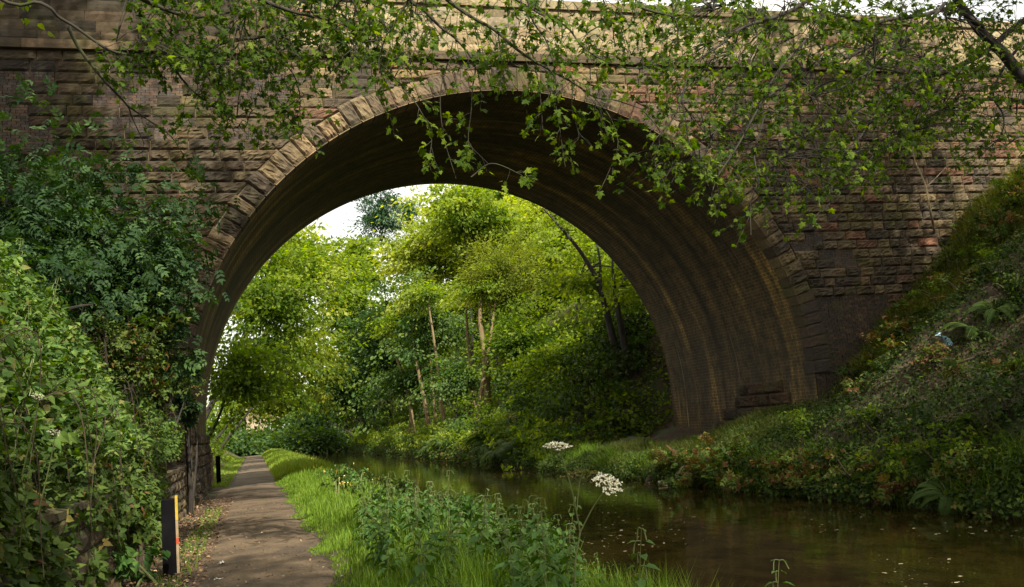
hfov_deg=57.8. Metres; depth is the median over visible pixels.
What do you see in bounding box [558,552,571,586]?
nettle plant
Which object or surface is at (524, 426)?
waterside shrub
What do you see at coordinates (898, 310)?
bank shrub
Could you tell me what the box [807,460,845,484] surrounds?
bank shrub
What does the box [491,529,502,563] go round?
nettle plant
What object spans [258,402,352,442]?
broadleaf tree
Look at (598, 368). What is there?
slope shrub
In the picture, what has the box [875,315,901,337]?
bank shrub
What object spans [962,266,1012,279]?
bank shrub
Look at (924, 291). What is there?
bank shrub
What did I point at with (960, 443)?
bank shrub
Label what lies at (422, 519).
nettle plant
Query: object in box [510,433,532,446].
fern
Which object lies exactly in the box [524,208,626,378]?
forked tree
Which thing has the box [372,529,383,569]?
nettle plant
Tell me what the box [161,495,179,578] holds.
wooden post
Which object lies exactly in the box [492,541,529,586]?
nettle plant
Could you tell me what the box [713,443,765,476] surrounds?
bank shrub
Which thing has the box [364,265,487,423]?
broadleaf tree
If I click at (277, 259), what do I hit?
path side tree
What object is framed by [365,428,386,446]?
waterside shrub
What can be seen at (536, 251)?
hillside tree
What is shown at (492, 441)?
waterside shrub
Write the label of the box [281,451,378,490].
meadow flowers
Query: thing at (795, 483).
bank shrub
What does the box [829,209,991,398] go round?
moss
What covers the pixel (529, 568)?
nettle plant
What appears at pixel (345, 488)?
herb plant
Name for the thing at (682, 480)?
bank shrub
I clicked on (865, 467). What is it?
bank shrub
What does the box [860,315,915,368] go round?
bank shrub
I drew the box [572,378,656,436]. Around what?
slope shrub
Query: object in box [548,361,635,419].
slope shrub
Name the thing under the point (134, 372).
ivy shrub
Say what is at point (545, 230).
broadleaf tree
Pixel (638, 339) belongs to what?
slope shrub
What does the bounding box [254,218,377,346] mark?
path side tree
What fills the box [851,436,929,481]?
bank shrub
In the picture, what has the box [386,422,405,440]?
waterside shrub
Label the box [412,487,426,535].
nettle plant
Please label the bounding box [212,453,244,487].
grass
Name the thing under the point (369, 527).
nettle plant
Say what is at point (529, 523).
nettle plant
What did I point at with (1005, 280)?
bank shrub
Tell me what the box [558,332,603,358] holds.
slope shrub
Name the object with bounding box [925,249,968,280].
bank shrub
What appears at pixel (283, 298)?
path side tree
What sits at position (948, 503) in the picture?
fern
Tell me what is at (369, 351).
broadleaf tree
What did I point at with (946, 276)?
bank shrub
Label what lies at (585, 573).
nettle plant
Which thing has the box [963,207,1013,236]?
bank shrub
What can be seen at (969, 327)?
fern
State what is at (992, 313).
fern
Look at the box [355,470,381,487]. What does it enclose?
herb plant
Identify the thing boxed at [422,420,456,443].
waterside shrub
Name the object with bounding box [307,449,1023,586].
water
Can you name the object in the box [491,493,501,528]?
nettle plant
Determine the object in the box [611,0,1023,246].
sycamore tree
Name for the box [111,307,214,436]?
ivy shrub
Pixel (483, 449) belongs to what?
fern
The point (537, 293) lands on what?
hillside tree
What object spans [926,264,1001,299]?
bank shrub
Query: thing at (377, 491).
herb plant
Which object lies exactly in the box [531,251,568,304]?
hillside tree
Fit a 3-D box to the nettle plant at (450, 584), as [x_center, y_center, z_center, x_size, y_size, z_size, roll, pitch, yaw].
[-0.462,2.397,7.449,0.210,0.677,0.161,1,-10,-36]
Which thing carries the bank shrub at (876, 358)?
on the ground at (668, 432)
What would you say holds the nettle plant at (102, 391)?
on the ground at (668, 432)
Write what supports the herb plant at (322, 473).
on the ground at (668, 432)
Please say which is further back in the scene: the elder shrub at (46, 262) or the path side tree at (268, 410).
the path side tree at (268, 410)
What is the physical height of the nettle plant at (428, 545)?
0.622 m
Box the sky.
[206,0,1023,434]
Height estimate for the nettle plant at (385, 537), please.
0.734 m
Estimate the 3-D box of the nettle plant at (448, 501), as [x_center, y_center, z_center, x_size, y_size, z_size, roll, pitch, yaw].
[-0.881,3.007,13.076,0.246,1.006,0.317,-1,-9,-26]
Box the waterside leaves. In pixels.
[344,437,1023,520]
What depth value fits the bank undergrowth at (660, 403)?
48.24 m
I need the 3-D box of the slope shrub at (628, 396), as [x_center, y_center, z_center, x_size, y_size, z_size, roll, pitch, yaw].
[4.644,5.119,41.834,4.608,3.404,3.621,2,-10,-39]
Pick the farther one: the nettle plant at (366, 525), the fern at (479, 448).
the fern at (479, 448)
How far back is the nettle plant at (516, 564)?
7.13 m
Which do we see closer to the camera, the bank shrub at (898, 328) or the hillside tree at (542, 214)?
the bank shrub at (898, 328)
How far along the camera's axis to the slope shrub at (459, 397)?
79.65 m
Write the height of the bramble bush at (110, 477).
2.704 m
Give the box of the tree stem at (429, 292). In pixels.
[391,279,454,423]
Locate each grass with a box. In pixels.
[155,506,223,586]
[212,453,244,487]
[262,448,340,479]
[274,464,732,586]
[523,417,1023,518]
[582,398,837,485]
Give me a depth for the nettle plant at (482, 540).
9.94 m
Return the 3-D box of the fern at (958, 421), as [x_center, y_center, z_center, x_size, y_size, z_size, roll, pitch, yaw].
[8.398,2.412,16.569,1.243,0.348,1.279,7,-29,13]
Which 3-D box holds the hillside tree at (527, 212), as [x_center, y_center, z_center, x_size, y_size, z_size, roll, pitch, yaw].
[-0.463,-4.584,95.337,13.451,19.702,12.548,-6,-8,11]
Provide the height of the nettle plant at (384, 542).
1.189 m
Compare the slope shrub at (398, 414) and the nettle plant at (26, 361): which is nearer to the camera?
the nettle plant at (26, 361)
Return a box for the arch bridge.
[0,0,1023,507]
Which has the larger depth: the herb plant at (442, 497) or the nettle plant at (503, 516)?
the herb plant at (442, 497)
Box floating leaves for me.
[427,473,1016,586]
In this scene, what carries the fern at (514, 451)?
on the ground at (668, 432)
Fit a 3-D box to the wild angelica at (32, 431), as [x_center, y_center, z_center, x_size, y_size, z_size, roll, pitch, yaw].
[-3.070,0.898,5.934,0.137,0.518,0.068,-2,-8,-16]
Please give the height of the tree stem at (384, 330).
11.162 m
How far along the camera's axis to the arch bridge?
31.12 m
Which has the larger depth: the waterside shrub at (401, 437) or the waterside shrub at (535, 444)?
the waterside shrub at (401, 437)
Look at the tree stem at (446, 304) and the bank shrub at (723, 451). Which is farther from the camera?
the tree stem at (446, 304)
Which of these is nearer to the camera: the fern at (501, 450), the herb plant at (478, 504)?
the herb plant at (478, 504)
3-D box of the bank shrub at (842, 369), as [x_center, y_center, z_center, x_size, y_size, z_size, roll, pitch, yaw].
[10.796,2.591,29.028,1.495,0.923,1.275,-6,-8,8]
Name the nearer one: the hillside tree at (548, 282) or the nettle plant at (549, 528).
the nettle plant at (549, 528)
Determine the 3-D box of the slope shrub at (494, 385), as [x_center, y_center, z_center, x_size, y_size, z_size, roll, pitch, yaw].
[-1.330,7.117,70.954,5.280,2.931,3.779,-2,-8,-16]
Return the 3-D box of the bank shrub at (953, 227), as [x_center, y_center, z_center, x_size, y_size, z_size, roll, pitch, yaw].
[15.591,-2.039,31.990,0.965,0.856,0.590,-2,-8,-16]
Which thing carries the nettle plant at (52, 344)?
on the ground at (668, 432)
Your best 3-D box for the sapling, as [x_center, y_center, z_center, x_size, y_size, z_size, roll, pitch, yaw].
[13.607,-4.008,31.897,2.511,4.350,3.306,-6,-8,6]
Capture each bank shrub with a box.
[646,445,708,472]
[648,440,692,473]
[658,450,744,473]
[659,447,711,487]
[673,448,721,487]
[683,449,753,481]
[693,431,726,457]
[697,444,747,476]
[701,464,722,487]
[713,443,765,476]
[715,445,798,492]
[728,434,749,451]
[729,435,769,476]
[753,450,782,474]
[760,442,821,492]
[767,451,794,495]
[767,459,817,489]
[773,448,819,470]
[778,407,837,441]
[783,426,822,470]
[784,461,832,494]
[798,435,864,472]
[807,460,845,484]
[810,420,854,472]
[823,446,887,486]
[831,362,871,381]
[839,401,914,452]
[840,377,873,395]
[843,402,881,436]
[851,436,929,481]
[851,437,906,487]
[856,353,882,370]
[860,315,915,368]
[867,347,890,367]
[872,454,947,504]
[873,343,903,354]
[875,304,914,335]
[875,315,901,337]
[875,462,918,486]
[877,331,967,372]
[884,449,930,482]
[885,396,987,450]
[886,318,917,342]
[889,294,916,315]
[901,316,926,333]
[903,437,998,480]
[908,272,949,296]
[913,419,1020,465]
[920,290,949,309]
[922,457,988,501]
[924,437,969,466]
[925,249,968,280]
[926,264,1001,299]
[939,471,993,513]
[940,356,1006,388]
[941,271,961,284]
[950,223,965,234]
[951,346,1023,427]
[959,256,988,278]
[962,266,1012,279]
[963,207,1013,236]
[963,256,1023,300]
[969,175,1018,208]
[969,234,992,258]
[970,203,1020,230]
[977,247,1003,258]
[978,451,1023,508]
[979,447,1023,489]
[981,272,1023,315]
[984,211,1022,242]
[989,180,1023,196]
[992,357,1023,376]
[1002,181,1023,209]
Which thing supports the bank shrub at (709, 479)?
on the ground at (668, 432)
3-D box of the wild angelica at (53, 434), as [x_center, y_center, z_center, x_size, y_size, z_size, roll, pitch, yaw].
[-2.868,1.099,5.742,0.136,0.517,0.067,-1,-9,-26]
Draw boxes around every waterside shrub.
[349,428,364,441]
[356,427,376,438]
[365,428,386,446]
[372,425,391,445]
[373,427,392,444]
[379,428,391,446]
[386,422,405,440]
[392,428,423,449]
[392,432,409,445]
[395,423,422,437]
[395,428,414,449]
[404,418,436,451]
[406,432,437,449]
[419,430,437,445]
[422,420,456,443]
[427,431,445,451]
[435,414,472,445]
[436,425,457,440]
[444,425,470,447]
[449,414,482,444]
[454,430,479,452]
[463,414,493,459]
[473,410,510,436]
[480,411,525,443]
[483,435,511,449]
[501,420,589,470]
[506,413,551,447]
[507,410,551,436]
[511,408,535,441]
[530,417,568,441]
[541,423,581,451]
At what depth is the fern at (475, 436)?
50.51 m
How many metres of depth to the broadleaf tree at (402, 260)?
89.06 m
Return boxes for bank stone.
[645,474,660,482]
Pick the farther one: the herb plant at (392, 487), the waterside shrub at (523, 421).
the waterside shrub at (523, 421)
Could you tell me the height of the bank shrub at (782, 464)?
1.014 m
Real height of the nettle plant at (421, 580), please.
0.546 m
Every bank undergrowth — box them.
[346,293,672,462]
[649,159,1023,508]
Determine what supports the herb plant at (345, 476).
on the ground at (668, 432)
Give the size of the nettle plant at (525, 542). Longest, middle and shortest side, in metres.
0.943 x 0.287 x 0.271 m
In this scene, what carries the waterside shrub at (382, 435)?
on the ground at (668, 432)
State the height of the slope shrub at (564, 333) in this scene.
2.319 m
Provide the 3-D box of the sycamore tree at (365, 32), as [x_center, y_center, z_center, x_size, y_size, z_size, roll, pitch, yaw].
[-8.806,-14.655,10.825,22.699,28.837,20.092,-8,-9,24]
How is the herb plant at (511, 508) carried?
on the ground at (668, 432)
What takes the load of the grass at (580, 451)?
on the ground at (668, 432)
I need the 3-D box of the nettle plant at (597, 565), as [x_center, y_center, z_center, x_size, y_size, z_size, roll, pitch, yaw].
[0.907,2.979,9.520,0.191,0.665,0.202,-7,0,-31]
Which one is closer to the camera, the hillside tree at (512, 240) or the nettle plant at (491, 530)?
the nettle plant at (491, 530)
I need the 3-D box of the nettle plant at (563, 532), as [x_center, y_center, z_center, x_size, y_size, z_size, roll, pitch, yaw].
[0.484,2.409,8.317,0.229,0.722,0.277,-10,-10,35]
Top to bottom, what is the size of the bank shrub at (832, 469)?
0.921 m
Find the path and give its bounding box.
[181,455,333,586]
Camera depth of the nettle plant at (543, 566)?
6.95 m
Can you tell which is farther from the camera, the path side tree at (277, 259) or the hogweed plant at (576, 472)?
the path side tree at (277, 259)
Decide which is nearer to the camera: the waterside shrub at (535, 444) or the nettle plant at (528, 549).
the nettle plant at (528, 549)
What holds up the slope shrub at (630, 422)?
on the ground at (668, 432)
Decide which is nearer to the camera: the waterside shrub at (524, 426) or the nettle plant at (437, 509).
the nettle plant at (437, 509)
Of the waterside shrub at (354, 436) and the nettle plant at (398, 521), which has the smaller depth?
the nettle plant at (398, 521)
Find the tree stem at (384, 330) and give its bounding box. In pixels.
[352,311,416,434]
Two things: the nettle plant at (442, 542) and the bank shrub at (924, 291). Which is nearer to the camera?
the nettle plant at (442, 542)
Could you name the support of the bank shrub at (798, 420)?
on the ground at (668, 432)
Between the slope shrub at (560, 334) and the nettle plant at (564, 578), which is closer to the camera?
the nettle plant at (564, 578)
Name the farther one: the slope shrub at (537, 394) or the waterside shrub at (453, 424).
the waterside shrub at (453, 424)
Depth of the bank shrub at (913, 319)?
28.70 m
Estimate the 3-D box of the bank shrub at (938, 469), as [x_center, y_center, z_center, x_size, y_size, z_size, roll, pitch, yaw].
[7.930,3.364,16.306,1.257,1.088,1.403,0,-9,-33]
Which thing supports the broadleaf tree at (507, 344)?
on the ground at (668, 432)
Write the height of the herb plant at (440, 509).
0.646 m
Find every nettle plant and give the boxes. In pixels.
[0,246,16,305]
[0,284,13,325]
[0,329,15,418]
[0,356,42,494]
[8,238,30,320]
[10,280,30,317]
[14,335,47,436]
[17,305,42,373]
[26,285,46,337]
[33,277,64,355]
[36,309,63,370]
[48,335,73,381]
[59,377,81,443]
[61,318,83,381]
[93,374,113,428]
[111,544,170,585]
[351,477,373,545]
[355,520,367,546]
[358,499,375,544]
[360,496,382,563]
[361,498,382,542]
[366,489,380,522]
[366,509,387,568]
[372,471,398,563]
[372,488,384,518]
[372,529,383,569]
[375,491,397,552]
[376,536,401,584]
[377,512,396,570]
[381,512,407,579]
[383,484,397,520]
[390,539,413,577]
[393,506,403,534]
[400,491,420,532]
[400,497,416,543]
[401,470,414,512]
[401,512,423,551]
[402,494,444,586]
[403,494,413,525]
[404,523,425,563]
[406,537,421,575]
[410,492,424,540]
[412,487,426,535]
[413,570,429,586]
[418,496,434,539]
[418,502,455,578]
[418,533,442,585]
[419,481,438,537]
[420,524,437,561]
[421,481,435,526]
[426,518,449,574]
[430,491,448,534]
[437,520,457,582]
[438,506,461,569]
[441,470,456,530]
[444,548,462,586]
[451,493,469,552]
[464,488,498,574]
[468,511,486,562]
[470,524,495,566]
[479,496,491,543]
[481,498,496,553]
[481,506,496,551]
[488,548,505,586]
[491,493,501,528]
[491,506,525,580]
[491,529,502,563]
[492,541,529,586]
[494,513,529,586]
[497,498,510,541]
[507,499,532,584]
[510,505,538,562]
[514,535,530,582]
[523,553,541,585]
[523,557,536,586]
[525,524,544,573]
[526,495,546,565]
[527,498,560,586]
[530,510,563,586]
[535,555,550,586]
[538,524,553,571]
[538,528,568,586]
[545,515,554,552]
[551,496,583,586]
[552,514,573,578]
[557,520,579,585]
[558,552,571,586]
[559,523,585,586]
[576,562,588,585]
[578,564,592,585]
[592,552,603,578]
[593,562,610,586]
[624,527,660,586]
[765,559,794,586]
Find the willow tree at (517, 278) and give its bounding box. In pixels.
[447,221,557,420]
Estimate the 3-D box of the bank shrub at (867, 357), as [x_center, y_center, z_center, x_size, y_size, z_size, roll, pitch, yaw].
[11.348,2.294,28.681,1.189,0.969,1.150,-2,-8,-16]
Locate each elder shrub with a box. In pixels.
[0,73,208,347]
[0,183,152,369]
[28,155,240,401]
[82,225,220,429]
[169,356,206,514]
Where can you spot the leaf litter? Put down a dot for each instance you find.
(199, 522)
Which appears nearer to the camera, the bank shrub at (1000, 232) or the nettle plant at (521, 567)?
the nettle plant at (521, 567)
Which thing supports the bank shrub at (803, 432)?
on the ground at (668, 432)
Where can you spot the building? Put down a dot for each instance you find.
(252, 424)
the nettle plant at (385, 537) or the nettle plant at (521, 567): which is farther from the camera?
the nettle plant at (385, 537)
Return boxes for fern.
[426,438,438,444]
[436,438,448,450]
[465,431,492,447]
[471,440,488,455]
[478,443,488,455]
[479,442,514,466]
[489,440,518,452]
[490,432,513,446]
[497,442,528,458]
[502,428,520,435]
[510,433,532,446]
[870,432,912,456]
[908,476,977,514]
[910,306,942,317]
[942,322,995,342]
[942,412,1010,437]
[964,297,1022,324]
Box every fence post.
[210,453,213,484]
[215,455,220,483]
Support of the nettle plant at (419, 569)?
on the ground at (668, 432)
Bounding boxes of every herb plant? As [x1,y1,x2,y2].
[314,469,332,479]
[318,464,348,490]
[329,463,360,479]
[330,469,352,492]
[333,474,360,496]
[336,470,358,484]
[344,467,371,491]
[350,484,396,515]
[350,487,414,527]
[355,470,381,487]
[363,472,386,485]
[363,493,402,506]
[382,479,398,491]
[383,483,407,494]
[393,476,425,500]
[423,503,456,521]
[434,488,462,509]
[443,494,491,548]
[453,495,499,525]
[459,505,500,536]
[485,504,526,558]
[510,521,572,571]
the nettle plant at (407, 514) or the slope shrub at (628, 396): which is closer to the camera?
the nettle plant at (407, 514)
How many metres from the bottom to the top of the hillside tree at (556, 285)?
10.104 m
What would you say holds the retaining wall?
on the ground at (668, 432)
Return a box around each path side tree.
[206,227,397,420]
[206,297,348,451]
[210,338,334,447]
[215,298,383,452]
[241,228,312,337]
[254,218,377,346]
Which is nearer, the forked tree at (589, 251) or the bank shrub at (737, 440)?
the bank shrub at (737, 440)
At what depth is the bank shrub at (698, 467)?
23.96 m
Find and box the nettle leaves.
[0,239,185,478]
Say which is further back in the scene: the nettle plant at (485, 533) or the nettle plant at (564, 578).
the nettle plant at (485, 533)
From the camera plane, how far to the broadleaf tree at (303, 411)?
159.18 m
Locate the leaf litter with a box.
[120,492,355,586]
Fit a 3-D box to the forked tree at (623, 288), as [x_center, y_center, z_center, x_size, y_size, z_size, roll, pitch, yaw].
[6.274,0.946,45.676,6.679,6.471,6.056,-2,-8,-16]
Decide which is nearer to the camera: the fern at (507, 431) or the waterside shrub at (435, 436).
the fern at (507, 431)
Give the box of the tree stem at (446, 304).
[434,280,526,412]
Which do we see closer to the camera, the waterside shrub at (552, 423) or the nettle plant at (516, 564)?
the nettle plant at (516, 564)
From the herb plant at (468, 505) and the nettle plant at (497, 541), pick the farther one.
the herb plant at (468, 505)
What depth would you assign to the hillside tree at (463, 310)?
96.57 m
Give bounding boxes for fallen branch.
[957,348,990,363]
[960,370,1005,396]
[974,375,1022,407]
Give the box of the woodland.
[206,281,488,431]
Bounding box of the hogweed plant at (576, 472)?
[543,441,622,586]
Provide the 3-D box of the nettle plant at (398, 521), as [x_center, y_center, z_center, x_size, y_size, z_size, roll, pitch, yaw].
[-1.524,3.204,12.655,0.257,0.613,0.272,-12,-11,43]
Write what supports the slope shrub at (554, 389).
on the ground at (668, 432)
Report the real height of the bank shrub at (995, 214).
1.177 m
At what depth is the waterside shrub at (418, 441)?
67.29 m
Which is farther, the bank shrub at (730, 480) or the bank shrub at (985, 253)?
the bank shrub at (985, 253)
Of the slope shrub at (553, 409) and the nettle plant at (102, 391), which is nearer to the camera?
the nettle plant at (102, 391)
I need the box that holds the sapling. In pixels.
[881,117,945,232]
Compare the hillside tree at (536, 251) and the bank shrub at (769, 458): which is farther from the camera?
the hillside tree at (536, 251)
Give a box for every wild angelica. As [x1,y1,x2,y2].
[21,393,43,475]
[37,429,59,513]
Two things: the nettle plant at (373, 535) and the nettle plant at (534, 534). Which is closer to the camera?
the nettle plant at (534, 534)
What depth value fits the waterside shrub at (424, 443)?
65.71 m
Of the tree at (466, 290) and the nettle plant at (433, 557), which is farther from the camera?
the tree at (466, 290)
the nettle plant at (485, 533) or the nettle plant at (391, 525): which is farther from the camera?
the nettle plant at (391, 525)
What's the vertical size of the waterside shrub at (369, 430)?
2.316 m
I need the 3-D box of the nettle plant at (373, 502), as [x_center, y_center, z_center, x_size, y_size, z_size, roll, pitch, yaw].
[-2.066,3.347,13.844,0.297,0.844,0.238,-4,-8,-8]
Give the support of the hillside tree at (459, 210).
on the ground at (668, 432)
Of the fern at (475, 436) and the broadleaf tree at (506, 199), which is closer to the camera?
the fern at (475, 436)
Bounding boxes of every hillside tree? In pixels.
[396,184,513,389]
[411,185,506,223]
[437,256,537,328]
[438,188,541,367]
[444,296,544,364]
[450,296,549,368]
[453,194,535,325]
[475,292,560,352]
[506,193,544,311]
[508,205,559,319]
[515,271,559,315]
[530,205,551,304]
[531,204,557,299]
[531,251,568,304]
[531,269,561,295]
[534,218,593,303]
[546,255,576,300]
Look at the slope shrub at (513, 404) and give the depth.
51.63 m
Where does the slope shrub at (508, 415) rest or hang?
on the ground at (668, 432)
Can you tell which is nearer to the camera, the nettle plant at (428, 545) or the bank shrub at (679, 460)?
the nettle plant at (428, 545)
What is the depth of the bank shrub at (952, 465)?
15.92 m
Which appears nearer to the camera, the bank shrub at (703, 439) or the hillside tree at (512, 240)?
the bank shrub at (703, 439)
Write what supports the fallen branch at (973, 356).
on the ground at (668, 432)
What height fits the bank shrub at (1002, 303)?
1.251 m
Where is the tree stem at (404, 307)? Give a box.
[367,288,444,426]
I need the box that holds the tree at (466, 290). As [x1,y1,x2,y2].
[437,262,545,410]
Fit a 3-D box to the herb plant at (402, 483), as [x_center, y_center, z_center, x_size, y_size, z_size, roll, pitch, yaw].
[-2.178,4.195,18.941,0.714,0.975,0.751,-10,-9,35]
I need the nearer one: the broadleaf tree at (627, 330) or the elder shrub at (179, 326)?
the elder shrub at (179, 326)
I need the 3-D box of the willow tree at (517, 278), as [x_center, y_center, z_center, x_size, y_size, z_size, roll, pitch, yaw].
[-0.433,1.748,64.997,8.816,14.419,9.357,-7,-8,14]
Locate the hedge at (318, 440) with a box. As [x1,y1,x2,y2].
[206,416,360,456]
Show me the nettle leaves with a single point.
(89, 359)
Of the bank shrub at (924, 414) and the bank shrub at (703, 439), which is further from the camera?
the bank shrub at (703, 439)
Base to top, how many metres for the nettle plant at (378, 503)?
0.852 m
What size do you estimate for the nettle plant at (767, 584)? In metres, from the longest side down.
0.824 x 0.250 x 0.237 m
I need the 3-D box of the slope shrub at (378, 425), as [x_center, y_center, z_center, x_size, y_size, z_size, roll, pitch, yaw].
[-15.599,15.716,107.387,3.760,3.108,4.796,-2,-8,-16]
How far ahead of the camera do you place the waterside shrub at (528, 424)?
43.70 m
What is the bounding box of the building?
[246,408,279,432]
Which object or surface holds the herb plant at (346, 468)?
on the ground at (668, 432)
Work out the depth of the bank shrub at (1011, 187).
31.11 m
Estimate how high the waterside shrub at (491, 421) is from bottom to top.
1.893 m
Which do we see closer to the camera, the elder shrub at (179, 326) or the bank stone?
the elder shrub at (179, 326)
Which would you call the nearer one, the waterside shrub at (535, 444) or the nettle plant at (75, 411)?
the nettle plant at (75, 411)
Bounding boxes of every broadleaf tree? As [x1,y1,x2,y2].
[206,389,288,434]
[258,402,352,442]
[264,383,347,431]
[283,328,391,432]
[308,254,390,432]
[316,275,460,433]
[328,229,408,431]
[330,342,455,433]
[359,185,476,410]
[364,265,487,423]
[379,184,548,361]
[396,353,508,422]
[453,290,571,388]
[481,309,602,404]
[493,202,581,320]
[538,295,665,399]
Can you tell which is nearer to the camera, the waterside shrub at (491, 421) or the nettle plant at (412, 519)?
the nettle plant at (412, 519)
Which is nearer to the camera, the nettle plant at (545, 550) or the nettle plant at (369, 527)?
the nettle plant at (545, 550)
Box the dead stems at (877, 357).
[709,163,1022,472]
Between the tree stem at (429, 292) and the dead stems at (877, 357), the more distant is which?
the tree stem at (429, 292)
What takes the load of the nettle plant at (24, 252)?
on the ground at (668, 432)
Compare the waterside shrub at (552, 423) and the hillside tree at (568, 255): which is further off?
the hillside tree at (568, 255)
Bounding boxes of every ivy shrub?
[72,276,198,411]
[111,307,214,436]
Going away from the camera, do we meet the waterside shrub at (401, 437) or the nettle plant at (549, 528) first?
the nettle plant at (549, 528)
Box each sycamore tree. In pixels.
[0,0,726,220]
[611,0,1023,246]
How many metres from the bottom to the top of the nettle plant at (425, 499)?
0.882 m
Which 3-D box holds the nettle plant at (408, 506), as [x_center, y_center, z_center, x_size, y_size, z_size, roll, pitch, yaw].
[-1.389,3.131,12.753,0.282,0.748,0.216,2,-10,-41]
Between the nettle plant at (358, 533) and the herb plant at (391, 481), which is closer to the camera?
the nettle plant at (358, 533)
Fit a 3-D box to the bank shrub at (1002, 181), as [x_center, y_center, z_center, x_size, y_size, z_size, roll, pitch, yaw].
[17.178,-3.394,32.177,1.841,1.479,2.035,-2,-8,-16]
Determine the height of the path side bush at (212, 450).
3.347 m
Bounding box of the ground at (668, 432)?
[0,212,1023,586]
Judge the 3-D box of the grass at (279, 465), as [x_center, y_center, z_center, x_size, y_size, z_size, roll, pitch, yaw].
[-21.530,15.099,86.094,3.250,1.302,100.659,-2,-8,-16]
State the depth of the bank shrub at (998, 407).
16.00 m
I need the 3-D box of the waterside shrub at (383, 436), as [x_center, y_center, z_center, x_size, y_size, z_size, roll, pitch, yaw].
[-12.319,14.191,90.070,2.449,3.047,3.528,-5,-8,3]
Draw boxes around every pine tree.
[339,189,425,411]
[377,193,424,334]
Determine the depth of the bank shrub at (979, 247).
29.98 m
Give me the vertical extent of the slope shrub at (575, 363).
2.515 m
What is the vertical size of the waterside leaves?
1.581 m
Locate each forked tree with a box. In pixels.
[520,222,616,343]
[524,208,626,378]
[553,245,648,345]
[568,259,638,378]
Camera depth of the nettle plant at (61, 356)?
12.46 m
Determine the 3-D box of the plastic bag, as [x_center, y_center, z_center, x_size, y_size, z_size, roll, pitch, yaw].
[9.875,1.040,21.132,0.271,0.444,0.149,-39,-17,-47]
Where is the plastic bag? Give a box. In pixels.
[935,332,952,345]
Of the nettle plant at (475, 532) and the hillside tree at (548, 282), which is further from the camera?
the hillside tree at (548, 282)
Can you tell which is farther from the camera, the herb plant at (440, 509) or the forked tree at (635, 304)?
the forked tree at (635, 304)
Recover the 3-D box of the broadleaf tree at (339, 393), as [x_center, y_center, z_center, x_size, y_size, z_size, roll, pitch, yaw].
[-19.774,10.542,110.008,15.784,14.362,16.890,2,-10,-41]
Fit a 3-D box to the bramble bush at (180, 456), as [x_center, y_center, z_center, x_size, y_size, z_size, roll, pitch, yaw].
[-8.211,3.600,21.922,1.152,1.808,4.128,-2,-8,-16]
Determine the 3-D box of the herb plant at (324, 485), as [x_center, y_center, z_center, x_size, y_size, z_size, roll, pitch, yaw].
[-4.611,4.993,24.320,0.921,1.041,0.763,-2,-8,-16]
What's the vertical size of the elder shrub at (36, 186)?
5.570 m
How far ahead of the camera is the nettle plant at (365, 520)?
10.85 m
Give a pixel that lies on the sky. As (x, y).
(338, 216)
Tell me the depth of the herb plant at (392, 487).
21.23 m
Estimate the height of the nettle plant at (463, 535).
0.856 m
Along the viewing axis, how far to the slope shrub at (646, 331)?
47.20 m
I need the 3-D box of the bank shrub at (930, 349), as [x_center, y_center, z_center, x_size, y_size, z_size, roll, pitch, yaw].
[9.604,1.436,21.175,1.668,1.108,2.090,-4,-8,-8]
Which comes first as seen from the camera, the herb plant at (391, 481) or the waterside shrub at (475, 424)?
the herb plant at (391, 481)
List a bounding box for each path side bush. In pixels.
[210,434,224,456]
[210,434,234,463]
[216,444,235,460]
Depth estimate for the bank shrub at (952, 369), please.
19.19 m
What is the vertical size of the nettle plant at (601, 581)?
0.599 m
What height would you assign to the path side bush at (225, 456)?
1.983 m
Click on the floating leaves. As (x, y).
(800, 523)
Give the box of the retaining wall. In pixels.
[0,465,187,586]
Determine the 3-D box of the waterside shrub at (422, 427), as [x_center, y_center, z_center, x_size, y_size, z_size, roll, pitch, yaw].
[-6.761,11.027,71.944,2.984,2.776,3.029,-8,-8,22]
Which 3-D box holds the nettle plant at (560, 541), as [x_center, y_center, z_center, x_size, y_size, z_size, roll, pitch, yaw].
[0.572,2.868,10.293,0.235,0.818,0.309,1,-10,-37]
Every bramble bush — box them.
[0,328,76,586]
[0,365,112,586]
[27,370,151,586]
[89,392,167,559]
[122,506,152,574]
[132,403,178,518]
[148,407,191,476]
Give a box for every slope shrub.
[361,417,387,437]
[371,413,389,432]
[385,403,418,427]
[394,398,419,417]
[418,395,446,413]
[438,398,474,425]
[443,373,478,405]
[448,388,501,425]
[485,364,531,416]
[490,371,503,396]
[490,374,511,395]
[492,366,531,402]
[500,385,563,427]
[506,376,610,439]
[513,382,547,404]
[518,378,544,411]
[526,387,583,420]
[528,365,591,408]
[529,385,570,427]
[532,379,580,404]
[540,302,596,341]
[545,320,575,338]
[546,358,591,391]
[548,316,578,350]
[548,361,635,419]
[551,350,598,382]
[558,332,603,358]
[563,337,654,407]
[568,323,633,365]
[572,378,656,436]
[572,394,652,444]
[578,344,612,375]
[579,319,638,370]
[586,370,664,444]
[588,329,652,367]
[590,308,656,353]
[603,334,650,385]
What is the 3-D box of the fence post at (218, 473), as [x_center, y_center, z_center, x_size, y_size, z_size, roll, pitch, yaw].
[-12.635,7.675,39.893,0.210,1.400,0.210,-2,-8,-16]
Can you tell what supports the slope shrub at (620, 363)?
on the ground at (668, 432)
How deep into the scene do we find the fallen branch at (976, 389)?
18.82 m
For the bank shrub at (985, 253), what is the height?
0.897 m
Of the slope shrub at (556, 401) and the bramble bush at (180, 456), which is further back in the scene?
the slope shrub at (556, 401)
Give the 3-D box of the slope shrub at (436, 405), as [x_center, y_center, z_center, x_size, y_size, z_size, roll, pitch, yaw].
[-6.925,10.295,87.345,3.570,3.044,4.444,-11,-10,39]

